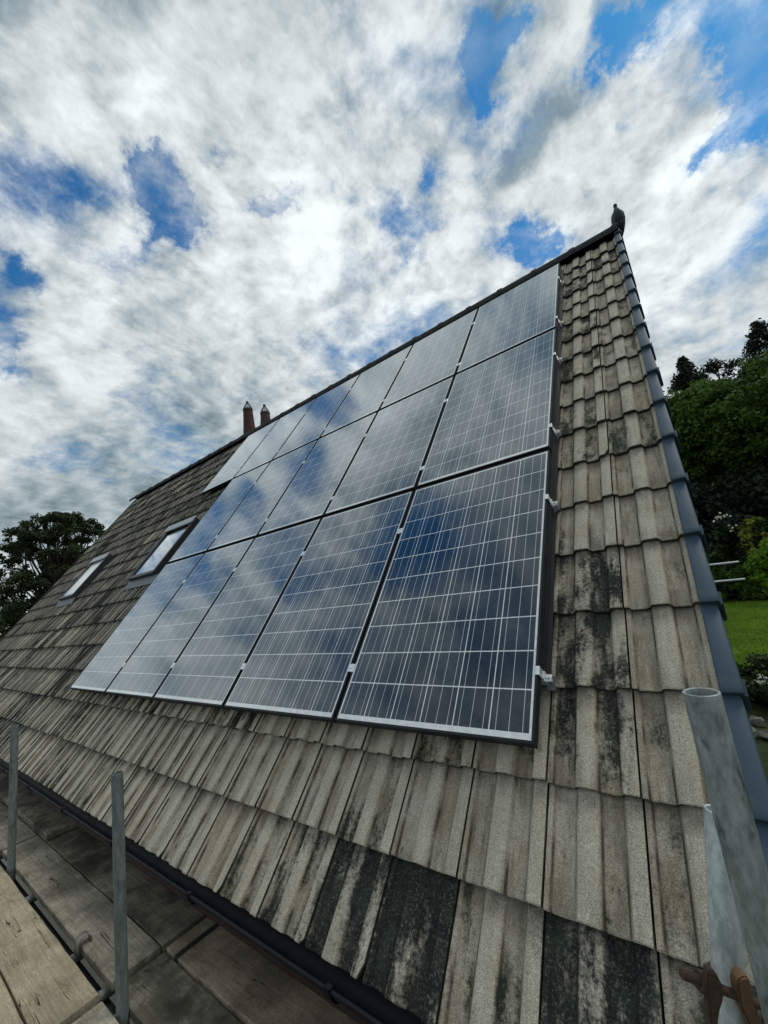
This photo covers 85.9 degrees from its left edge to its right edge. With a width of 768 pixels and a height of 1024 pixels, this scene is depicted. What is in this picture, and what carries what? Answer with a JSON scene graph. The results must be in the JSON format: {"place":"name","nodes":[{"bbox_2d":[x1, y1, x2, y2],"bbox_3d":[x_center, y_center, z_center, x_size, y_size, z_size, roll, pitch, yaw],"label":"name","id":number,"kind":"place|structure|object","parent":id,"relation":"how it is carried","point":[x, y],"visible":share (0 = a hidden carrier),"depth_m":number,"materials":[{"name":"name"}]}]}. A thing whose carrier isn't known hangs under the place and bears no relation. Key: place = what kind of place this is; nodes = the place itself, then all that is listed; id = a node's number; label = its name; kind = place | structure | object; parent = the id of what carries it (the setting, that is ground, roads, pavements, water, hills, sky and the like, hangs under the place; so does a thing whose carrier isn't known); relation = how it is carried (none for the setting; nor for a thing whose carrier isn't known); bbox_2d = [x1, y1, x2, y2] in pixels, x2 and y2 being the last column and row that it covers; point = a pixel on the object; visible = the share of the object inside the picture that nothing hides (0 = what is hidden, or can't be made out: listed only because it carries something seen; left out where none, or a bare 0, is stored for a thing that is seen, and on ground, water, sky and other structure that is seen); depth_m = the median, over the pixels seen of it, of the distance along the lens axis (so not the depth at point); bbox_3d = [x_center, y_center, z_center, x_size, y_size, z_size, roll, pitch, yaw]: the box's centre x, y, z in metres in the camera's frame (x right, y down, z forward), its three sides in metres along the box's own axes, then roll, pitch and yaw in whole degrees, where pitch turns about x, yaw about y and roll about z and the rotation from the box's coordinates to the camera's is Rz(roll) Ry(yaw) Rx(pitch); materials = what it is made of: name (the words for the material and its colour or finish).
{"place":"outdoors","nodes":[
{"label":"outdoors","id":0,"kind":"place"},
{"bbox_2d":[0,0,767,633],"label":"sky","id":1,"kind":"structure","parent":0,"point":[209,208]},
{"bbox_2d":[703,804,745,1023],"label":"scaffold tube","id":2,"kind":"object","parent":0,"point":[726,943],"visible":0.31,"depth_m":0.69,"materials":[{"name":"metal"}]},
{"bbox_2d":[678,961,761,1023],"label":"scaffold coupler","id":3,"kind":"object","parent":2,"relation":"attached to","point":[705,981],"visible":0.98,"depth_m":0.65,"materials":[{"name":"metal"}]},
{"bbox_2d":[710,482,767,779],"bbox_3d":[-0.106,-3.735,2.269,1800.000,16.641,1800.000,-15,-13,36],"label":"ground","id":4,"kind":"structure","parent":0,"point":[759,709],"depth_m":8.56,"materials":[{"name":"green plant"}]},
{"bbox_2d":[7,724,18,881],"bbox_3d":[-2.597,3.214,2.855,0.109,3.266,0.049,-15,-13,36],"label":"scaffold pole","id":5,"kind":"object","parent":4,"relation":"on","point":[12,805],"visible":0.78,"depth_m":3.02,"materials":[{"name":"metal"}]},
{"bbox_2d":[0,597,30,639],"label":"bush","id":6,"kind":"object","parent":4,"relation":"on","point":[13,611],"visible":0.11,"depth_m":17.19,"materials":[{"name":"green plant"}]},
{"bbox_2d":[0,511,106,626],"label":"tree","id":7,"kind":"object","parent":4,"relation":"on","point":[55,563],"visible":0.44,"depth_m":20.30,"materials":[{"name":"green plant"}]},
{"bbox_2d":[111,770,129,1023],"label":"scaffold pole","id":8,"kind":"object","parent":4,"relation":"on","point":[120,915],"visible":1,"depth_m":1.84,"materials":[{"name":"metal"}]},
{"bbox_2d":[0,223,767,1023],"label":"house","id":9,"kind":"structure","parent":4,"relation":"on","point":[364,875],"depth_m":1.69,"materials":[{"name":"concrete"}]},
{"bbox_2d":[25,894,36,903],"bbox_3d":[-2.527,2.508,2.410,0.048,0.048,1.830,-15,-13,36],"label":"transom tube","id":10,"kind":"object","parent":9,"relation":"attached to","point":[31,898],"depth_m":2.68,"materials":[{"name":"metal"}]},
{"bbox_2d":[0,866,98,1023],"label":"scaffold board","id":11,"kind":"object","parent":10,"relation":"on","point":[45,980],"visible":0.96,"depth_m":2.03,"materials":[{"name":"brown wood"}]},
{"bbox_2d":[2,836,160,991],"bbox_3d":[-2.051,2.436,2.649,2.225,0.039,0.223,-15,-13,36],"label":"scaffold board","id":12,"kind":"object","parent":10,"relation":"on","point":[73,902],"visible":0.91,"depth_m":2.43,"materials":[{"name":"grey wood"}]},
{"bbox_2d":[73,930,91,956],"bbox_3d":[-1.577,2.252,2.160,0.052,0.074,0.069,-15,-13,36],"label":"metal strap","id":13,"kind":"object","parent":12,"relation":"on","point":[80,936],"visible":1,"depth_m":2.15,"materials":[{"name":"metal"}]},
{"bbox_2d":[56,552,116,606],"bbox_3d":[-6.024,1.354,8.298,1.000,1.200,0.148,-15,-52,36],"label":"roof window","id":14,"kind":"structure","parent":9,"relation":"in","point":[96,566],"depth_m":8.19,"materials":[{"name":"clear glass"}]},
{"bbox_2d":[70,890,177,962],"bbox_3d":[-1.836,2.317,1.882,0.048,0.048,1.830,-15,-13,36],"label":"transom tube","id":15,"kind":"object","parent":9,"relation":"attached to","point":[78,958],"depth_m":2.15,"materials":[{"name":"metal"}]},
{"bbox_2d":[97,914,211,1002],"bbox_3d":[-1.526,2.231,1.645,0.048,0.048,1.830,-15,-13,36],"label":"transom tube","id":16,"kind":"object","parent":9,"relation":"attached to","point":[105,993],"depth_m":1.92,"materials":[{"name":"metal"}]},
{"bbox_2d":[124,515,202,589],"bbox_3d":[-3.364,0.607,6.282,1.000,1.240,0.148,-15,-52,36],"label":"roof window","id":17,"kind":"structure","parent":9,"relation":"in","point":[176,534],"depth_m":6.19,"materials":[{"name":"clear glass"}]},
{"bbox_2d":[122,663,556,692],"bbox_3d":[-1.333,1.200,3.132,5.136,0.068,0.098,-15,-52,36],"label":"mounting rail","id":18,"kind":"object","parent":9,"relation":"attached to","point":[548,681],"visible":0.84,"depth_m":1.64,"materials":[{"name":"metal"}]},
{"bbox_2d":[70,553,204,693],"bbox_3d":[-2.754,1.207,4.693,0.992,1.672,0.042,-15,-52,36],"label":"solar panel","id":19,"kind":"object","parent":18,"relation":"attached to","point":[103,668],"visible":0.81,"depth_m":4.58,"materials":[{"name":"blue glass"}]},
{"bbox_2d":[105,538,254,699],"bbox_3d":[-1.967,0.990,4.091,0.992,1.672,0.042,-15,-52,36],"label":"solar panel","id":20,"kind":"object","parent":18,"relation":"attached to","point":[145,670],"visible":0.82,"depth_m":3.96,"materials":[{"name":"blue glass"}]},
{"bbox_2d":[153,518,321,708],"bbox_3d":[-1.181,0.772,3.490,0.992,1.672,0.042,-15,-52,36],"label":"solar panel","id":21,"kind":"object","parent":18,"relation":"attached to","point":[206,671],"visible":0.89,"depth_m":3.34,"materials":[{"name":"blue glass"}]},
{"bbox_2d":[223,490,414,722],"bbox_3d":[-0.394,0.555,2.888,0.992,1.672,0.042,-15,-52,36],"label":"solar panel","id":22,"kind":"object","parent":18,"relation":"attached to","point":[304,654],"visible":0.88,"depth_m":2.71,"materials":[{"name":"blue glass"}]},
{"bbox_2d":[335,450,551,748],"bbox_3d":[0.393,0.338,2.286,0.992,1.672,0.042,-15,-52,36],"label":"solar panel","id":23,"kind":"object","parent":18,"relation":"attached to","point":[451,645],"visible":1,"depth_m":2.06,"materials":[{"name":"blue glass"}]},
{"bbox_2d":[182,494,560,582],"bbox_3d":[-1.050,0.494,3.757,5.136,0.068,0.098,-15,-52,36],"label":"mounting rail","id":24,"kind":"object","parent":9,"relation":"attached to","point":[555,505],"visible":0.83,"depth_m":2.26,"materials":[{"name":"metal"}]},
{"bbox_2d":[214,423,562,538],"bbox_3d":[-0.859,0.017,4.179,5.136,0.068,0.098,-15,-52,36],"label":"mounting rail","id":25,"kind":"object","parent":9,"relation":"attached to","point":[557,433],"visible":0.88,"depth_m":2.69,"materials":[{"name":"metal"}]},
{"bbox_2d":[168,462,269,562],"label":"solar panel","id":26,"kind":"object","parent":25,"relation":"attached to","point":[206,530],"visible":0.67,"depth_m":5.67,"materials":[{"name":"blue glass"}]},
{"bbox_2d":[207,440,317,551],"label":"solar panel","id":27,"kind":"object","parent":25,"relation":"attached to","point":[253,511],"visible":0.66,"depth_m":5.06,"materials":[{"name":"blue glass"}]},
{"bbox_2d":[258,412,377,535],"bbox_3d":[-0.691,-0.449,4.571,0.992,1.672,0.042,-15,-52,36],"label":"solar panel","id":28,"kind":"object","parent":25,"relation":"attached to","point":[311,490],"visible":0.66,"depth_m":4.44,"materials":[{"name":"blue glass"}]},
{"bbox_2d":[324,376,454,515],"bbox_3d":[0.095,-0.667,3.969,0.992,1.672,0.042,-15,-52,36],"label":"solar panel","id":29,"kind":"object","parent":25,"relation":"attached to","point":[389,459],"visible":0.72,"depth_m":3.82,"materials":[{"name":"blue glass"}]},
{"bbox_2d":[417,328,556,488],"bbox_3d":[0.882,-0.884,3.368,0.992,1.672,0.042,-15,-52,36],"label":"solar panel","id":30,"kind":"object","parent":25,"relation":"attached to","point":[498,409],"visible":0.88,"depth_m":3.20,"materials":[{"name":"blue glass"}]},
{"bbox_2d":[238,316,564,471],"bbox_3d":[-0.772,-1.075,5.543,6.150,0.068,0.098,-15,-52,36],"label":"mounting rail","id":31,"kind":"object","parent":9,"relation":"attached to","point":[560,325],"visible":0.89,"depth_m":3.75,"materials":[{"name":"metal"}]},
{"bbox_2d":[201,419,278,494],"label":"solar panel","id":32,"kind":"object","parent":31,"relation":"attached to","point":[236,461],"visible":0.76,"depth_m":7.35,"materials":[{"name":"blue glass"}]},
{"bbox_2d":[234,398,316,477],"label":"solar panel","id":33,"kind":"object","parent":31,"relation":"attached to","point":[273,441],"visible":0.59,"depth_m":6.76,"materials":[{"name":"blue glass"}]},
{"bbox_2d":[273,374,359,459],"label":"solar panel","id":34,"kind":"object","parent":31,"relation":"attached to","point":[314,422],"visible":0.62,"depth_m":6.16,"materials":[{"name":"blue glass"}]},
{"bbox_2d":[320,344,412,437],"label":"solar panel","id":35,"kind":"object","parent":31,"relation":"attached to","point":[368,392],"visible":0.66,"depth_m":5.54,"materials":[{"name":"blue glass"}]},
{"bbox_2d":[380,308,477,409],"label":"solar panel","id":36,"kind":"object","parent":31,"relation":"attached to","point":[434,358],"visible":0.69,"depth_m":4.93,"materials":[{"name":"blue glass"}]},
{"bbox_2d":[456,263,559,373],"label":"solar panel","id":37,"kind":"object","parent":31,"relation":"attached to","point":[525,311],"visible":0.83,"depth_m":4.32,"materials":[{"name":"blue glass"}]},
{"bbox_2d":[253,352,563,484],"bbox_3d":[-0.578,-0.686,4.801,5.136,0.068,0.098,-15,-52,36],"label":"mounting rail","id":38,"kind":"object","parent":9,"relation":"attached to","point":[558,361],"visible":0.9,"depth_m":3.31,"materials":[{"name":"metal"}]},
{"bbox_2d":[267,277,565,433],"bbox_3d":[-0.483,-1.797,6.181,6.150,0.068,0.098,-15,-52,36],"label":"mounting rail","id":39,"kind":"object","parent":9,"relation":"attached to","point":[563,284],"visible":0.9,"depth_m":4.40,"materials":[{"name":"metal"}]},
{"bbox_2d":[542,267,563,673],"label":"edge trim","id":40,"kind":"structure","parent":9,"relation":"attached to","point":[548,633],"depth_m":2.17,"materials":[{"name":"black paint"}]},
{"bbox_2d":[611,203,624,235],"bbox_3d":[2.632,-3.282,4.635,0.150,0.338,0.148,-5,-11,-17],"label":"pigeon","id":41,"kind":"object","parent":9,"relation":"on","point":[618,217],"visible":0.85,"depth_m":4.60,"materials":[{"name":"grey"}]},
{"bbox_2d":[668,400,728,487],"bbox_3d":[24.561,-2.389,34.374,9.373,13.984,8.934,-7,-10,-8],"label":"tree","id":42,"kind":"object","parent":4,"relation":"on","point":[692,472],"visible":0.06,"depth_m":31.73,"materials":[{"name":"green plant"}]},
{"bbox_2d":[691,490,732,557],"bbox_3d":[22.210,2.022,30.774,6.671,7.254,6.887,-15,-13,36],"label":"bush","id":43,"kind":"object","parent":4,"relation":"on","point":[707,514],"visible":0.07,"depth_m":28.74,"materials":[{"name":"green plant"}]},
{"bbox_2d":[668,356,762,490],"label":"conifer","id":44,"kind":"object","parent":4,"relation":"on","point":[685,376],"visible":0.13,"depth_m":40.48,"materials":[{"name":"green plant"}]},
{"bbox_2d":[665,374,767,489],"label":"tree","id":45,"kind":"object","parent":4,"relation":"on","point":[697,399],"visible":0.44,"depth_m":30.46,"materials":[{"name":"green plant"}]},
{"bbox_2d":[709,563,729,601],"bbox_3d":[20.482,4.614,26.399,2.729,3.116,2.772,-5,-10,-14],"label":"shrub","id":46,"kind":"object","parent":4,"relation":"on","point":[715,571],"visible":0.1,"depth_m":25.39,"materials":[{"name":"green plant"}]},
{"bbox_2d":[706,551,737,599],"bbox_3d":[21.619,4.183,26.046,2.594,3.524,2.630,-9,-10,7],"label":"shrub","id":47,"kind":"object","parent":4,"relation":"on","point":[714,557],"visible":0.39,"depth_m":25.54,"materials":[{"name":"green plant"}]},
{"bbox_2d":[682,687,767,1023],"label":"scaffold pole","id":48,"kind":"object","parent":4,"relation":"on","point":[739,839],"visible":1,"depth_m":0.59,"materials":[{"name":"metal"}]},
{"bbox_2d":[0,860,115,1014],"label":"ledger tube","id":49,"kind":"object","parent":48,"relation":"on","point":[109,1005],"visible":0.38,"depth_m":2.29,"materials":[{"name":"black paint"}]},
{"bbox_2d":[691,480,767,558],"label":"bush","id":50,"kind":"object","parent":4,"relation":"on","point":[721,524],"visible":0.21,"depth_m":28.28,"materials":[{"name":"green plant"}]},
{"bbox_2d":[694,350,767,474],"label":"tree","id":51,"kind":"object","parent":4,"relation":"on","point":[752,419],"visible":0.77,"depth_m":28.31,"materials":[{"name":"green plant"}]},
{"bbox_2d":[696,357,766,468],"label":"tree","id":52,"kind":"object","parent":4,"relation":"on","point":[718,365],"visible":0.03,"depth_m":39.77,"materials":[{"name":"green plant"}]},
{"bbox_2d":[704,523,758,598],"bbox_3d":[23.024,3.279,26.947,4.037,5.135,3.602,-15,-13,36],"label":"shrub","id":53,"kind":"object","parent":4,"relation":"on","point":[721,548],"visible":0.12,"depth_m":26.57,"materials":[{"name":"green plant"}]},
{"bbox_2d":[707,462,767,554],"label":"bush","id":54,"kind":"object","parent":4,"relation":"on","point":[748,494],"visible":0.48,"depth_m":27.71,"materials":[{"name":"green plant"}]},
{"bbox_2d":[718,564,758,600],"bbox_3d":[21.896,4.438,25.163,2.555,2.643,2.730,-15,-13,36],"label":"shrub","id":55,"kind":"object","parent":4,"relation":"on","point":[742,593],"visible":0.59,"depth_m":24.62,"materials":[{"name":"green plant"}]},
{"bbox_2d":[730,516,767,564],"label":"shrub","id":56,"kind":"object","parent":4,"relation":"on","point":[740,554],"visible":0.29,"depth_m":25.22,"materials":[{"name":"green plant"}]},
{"bbox_2d":[713,512,730,522],"bbox_3d":[21.346,0.291,26.148,0.493,0.610,0.967,-3,-11,-27],"label":"flower cluster","id":57,"kind":"object","parent":56,"relation":"on","point":[720,517],"visible":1,"depth_m":26.17,"materials":[{"name":"white plant"}]},
{"bbox_2d":[735,517,767,554],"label":"shrub","id":58,"kind":"object","parent":4,"relation":"on","point":[748,530],"visible":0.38,"depth_m":24.93,"materials":[{"name":"green plant"}]},
{"bbox_2d":[736,652,767,706],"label":"hedge","id":59,"kind":"object","parent":4,"relation":"on","point":[756,691],"visible":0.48,"depth_m":9.75,"materials":[{"name":"green plant"}]},
{"bbox_2d":[755,674,766,683],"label":"flower cluster","id":60,"kind":"object","parent":59,"relation":"on","point":[759,682],"visible":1,"depth_m":8.75,"materials":[{"name":"white plant"}]},
{"bbox_2d":[736,318,767,458],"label":"conifer","id":61,"kind":"object","parent":4,"relation":"on","point":[755,344],"visible":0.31,"depth_m":38.50,"materials":[{"name":"green plant"}]},
{"bbox_2d":[739,537,767,594],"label":"shrub","id":62,"kind":"object","parent":4,"relation":"on","point":[756,565],"visible":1,"depth_m":23.52,"materials":[{"name":"green plant"}]},
{"bbox_2d":[751,726,756,736],"bbox_3d":[7.175,4.409,8.189,0.394,0.375,0.379,0,-13,-36],"label":"rockery stone","id":63,"kind":"object","parent":4,"relation":"on","point":[754,731],"visible":0.1,"depth_m":8.10,"materials":[{"name":"grey stone"}]},
{"bbox_2d":[749,715,765,726],"bbox_3d":[7.875,4.423,8.694,0.288,0.236,0.193,-31,-25,65],"label":"rockery stone","id":64,"kind":"object","parent":4,"relation":"on","point":[757,721],"visible":0.96,"depth_m":8.65,"materials":[{"name":"grey stone"}]},
{"bbox_2d":[757,729,767,739],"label":"rockery stone","id":65,"kind":"object","parent":4,"relation":"on","point":[763,734],"visible":0.98,"depth_m":8.05,"materials":[{"name":"grey stone"}]},
{"bbox_3d":[6.756,2.807,9.218,0.048,3.750,0.048,-15,-13,36],"label":"scaffold pole","id":66,"kind":"object","parent":4,"relation":"on","visible":0},
{"bbox_2d":[709,561,738,565],"bbox_3d":[6.460,1.333,9.490,2.650,0.042,0.042,-15,-13,36],"label":"guard tube","id":67,"kind":"object","parent":66,"relation":"attached to","point":[723,563],"visible":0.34,"depth_m":8.84,"materials":[{"name":"metal"}]},
{"bbox_2d":[714,578,744,582],"bbox_3d":[6.518,1.687,9.421,2.670,0.042,0.042,-15,-13,36],"label":"guard tube","id":68,"kind":"object","parent":66,"relation":"attached to","point":[729,580],"visible":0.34,"depth_m":8.77,"materials":[{"name":"metal"}]},
{"bbox_2d":[723,599,767,673],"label":"lawn grass","id":69,"kind":"structure","parent":0,"point":[746,624],"depth_m":17.53,"materials":[{"name":"green plant"}]},
{"bbox_3d":[-3.279,2.716,2.985,0.048,0.048,1.830,-15,-13,36],"label":"transom tube","id":70,"kind":"object","parent":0,"visible":0},
{"bbox_2d":[0,802,36,854],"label":"scaffold board","id":71,"kind":"object","parent":70,"relation":"on","point":[25,832],"visible":0.74,"depth_m":3.52,"materials":[{"name":"grey wood"}]},
{"bbox_2d":[0,799,36,832],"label":"scaffold board","id":72,"kind":"object","parent":70,"relation":"on","point":[21,819],"visible":0.12,"depth_m":3.73,"materials":[{"name":"grey wood"}]},
{"bbox_2d":[0,771,77,839],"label":"scaffold board","id":73,"kind":"object","parent":72,"relation":"on","point":[45,820],"visible":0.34,"depth_m":3.71,"materials":[{"name":"wood"}]},
{"bbox_2d":[36,826,204,952],"bbox_3d":[-1.950,2.459,2.857,2.325,0.039,0.223,-15,-13,36],"label":"scaffold board","id":74,"kind":"object","parent":70,"relation":"on","point":[161,916],"visible":0.65,"depth_m":2.54,"materials":[{"name":"grey wood"}]},
{"bbox_3d":[-0.432,1.929,0.808,0.048,0.048,1.830,-15,-13,36],"label":"transom tube","id":75,"kind":"object","parent":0,"visible":0},
{"bbox_2d":[72,1001,118,1023],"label":"scaffold board","id":76,"kind":"object","parent":75,"relation":"on","point":[100,1013],"visible":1,"depth_m":1.76,"materials":[{"name":"grey wood"}]},
{"bbox_2d":[129,952,241,1023],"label":"scaffold board","id":77,"kind":"object","parent":75,"relation":"on","point":[164,988],"visible":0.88,"depth_m":1.79,"materials":[{"name":"grey wood"}]},
{"bbox_3d":[-1.367,2.187,1.523,0.048,0.048,1.830,-15,-13,36],"label":"transom tube","id":78,"kind":"object","parent":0,"visible":0},
{"bbox_2d":[0,976,22,1023],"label":"scaffold board","id":79,"kind":"object","parent":78,"relation":"on","point":[9,1014],"visible":1,"depth_m":1.84,"materials":[{"name":"brown wood"}]},
{"bbox_2d":[166,917,358,1023],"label":"scaffold board","id":80,"kind":"object","parent":78,"relation":"on","point":[242,982],"visible":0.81,"depth_m":1.81,"materials":[{"name":"brown wood"}]},
{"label":"lawn","id":81,"kind":"structure","parent":0,"visible":0},
{"bbox_2d":[735,569,767,599],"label":"shrub","id":82,"kind":"object","parent":81,"relation":"on","point":[757,592],"visible":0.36,"depth_m":23.85,"materials":[{"name":"green plant"}]}
]}

